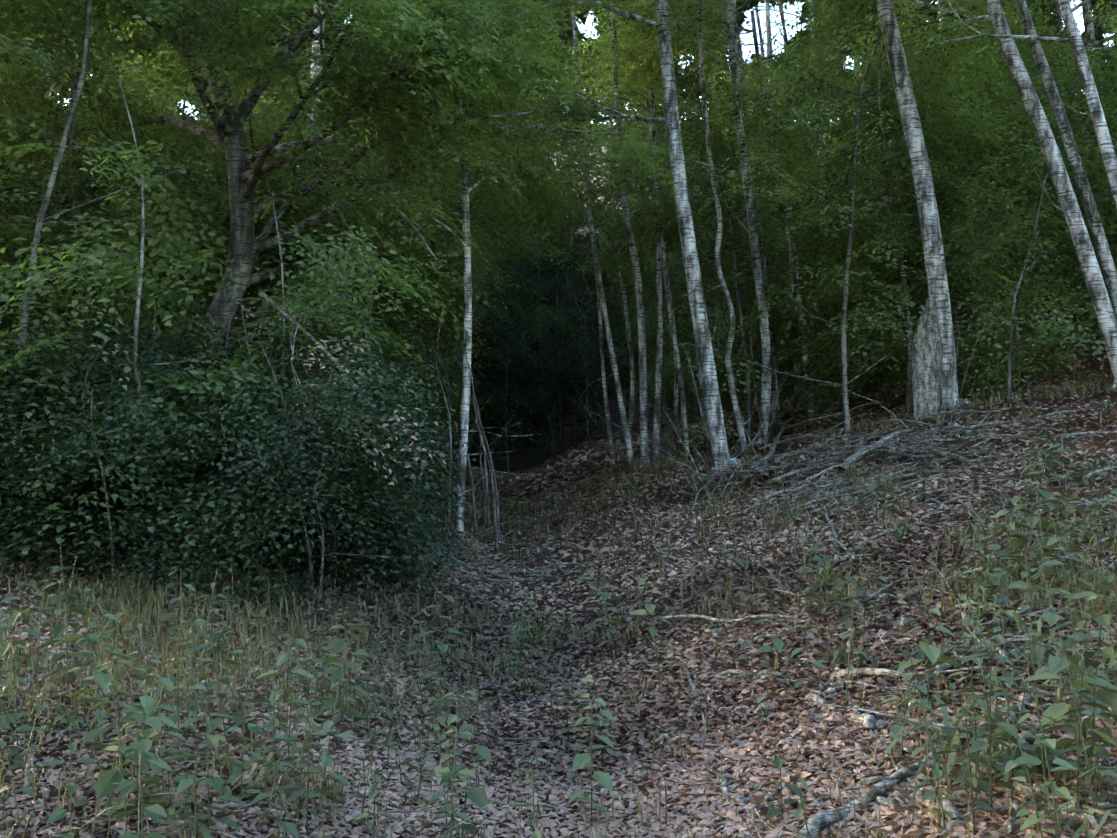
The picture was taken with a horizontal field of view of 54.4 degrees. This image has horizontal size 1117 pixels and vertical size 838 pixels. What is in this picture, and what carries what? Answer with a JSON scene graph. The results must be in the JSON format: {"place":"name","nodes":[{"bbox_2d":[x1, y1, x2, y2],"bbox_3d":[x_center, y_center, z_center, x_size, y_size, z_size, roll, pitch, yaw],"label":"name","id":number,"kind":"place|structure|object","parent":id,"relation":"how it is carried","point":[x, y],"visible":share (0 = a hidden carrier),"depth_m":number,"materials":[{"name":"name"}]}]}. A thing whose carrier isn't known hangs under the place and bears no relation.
{"place":"outdoors","nodes":[
{"label":"outdoors","id":0,"kind":"place"},
{"bbox_2d":[0,124,1116,837],"bbox_3d":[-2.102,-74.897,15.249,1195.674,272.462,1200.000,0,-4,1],"label":"ground","id":1,"kind":"structure","parent":0,"point":[574,432],"depth_m":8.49,"materials":[{"name":"brown plant"}]},
{"bbox_2d":[0,157,662,635],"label":"shrub foliage","id":2,"kind":"object","parent":1,"relation":"on","point":[352,483],"visible":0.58,"depth_m":7.94,"materials":[{"name":"green plant"}]},
{"bbox_2d":[16,0,929,397],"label":"tree","id":3,"kind":"object","parent":1,"relation":"on","point":[242,228],"visible":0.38,"depth_m":11.90,"materials":[{"name":"brown plant"}]},
{"bbox_2d":[0,0,1116,554],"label":"trees","id":4,"kind":"object","parent":1,"relation":"on","point":[396,264],"depth_m":13.17,"materials":[{"name":"green plant"}]},
{"bbox_2d":[0,398,1116,837],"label":"nettles","id":5,"kind":"object","parent":1,"relation":"on","point":[146,706],"visible":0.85,"depth_m":4.09,"materials":[{"name":"green plant"}]},
{"bbox_2d":[0,335,1116,837],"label":"grass tufts","id":6,"kind":"object","parent":1,"relation":"on","point":[158,599],"visible":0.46,"depth_m":5.99,"materials":[{"name":"green plant"}]},
{"bbox_2d":[0,296,1116,837],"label":"fallen branches","id":7,"kind":"object","parent":1,"relation":"on","point":[926,372],"visible":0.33,"depth_m":5.78,"materials":[{"name":"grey wood"}]},
{"bbox_2d":[0,0,1116,779],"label":"sapling stems","id":8,"kind":"object","parent":1,"relation":"on","point":[846,412],"visible":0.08,"depth_m":12.39,"materials":[{"name":"grey plant"}]},
{"bbox_2d":[0,0,1116,253],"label":"canopy","id":9,"kind":"object","parent":1,"relation":"on","point":[138,46],"visible":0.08,"depth_m":34.34,"materials":[{"name":"green plant"}]},
{"bbox_2d":[58,0,1113,124],"label":"sky","id":10,"kind":"structure","parent":0,"point":[588,23],"materials":[{"name":"white"}]}
]}

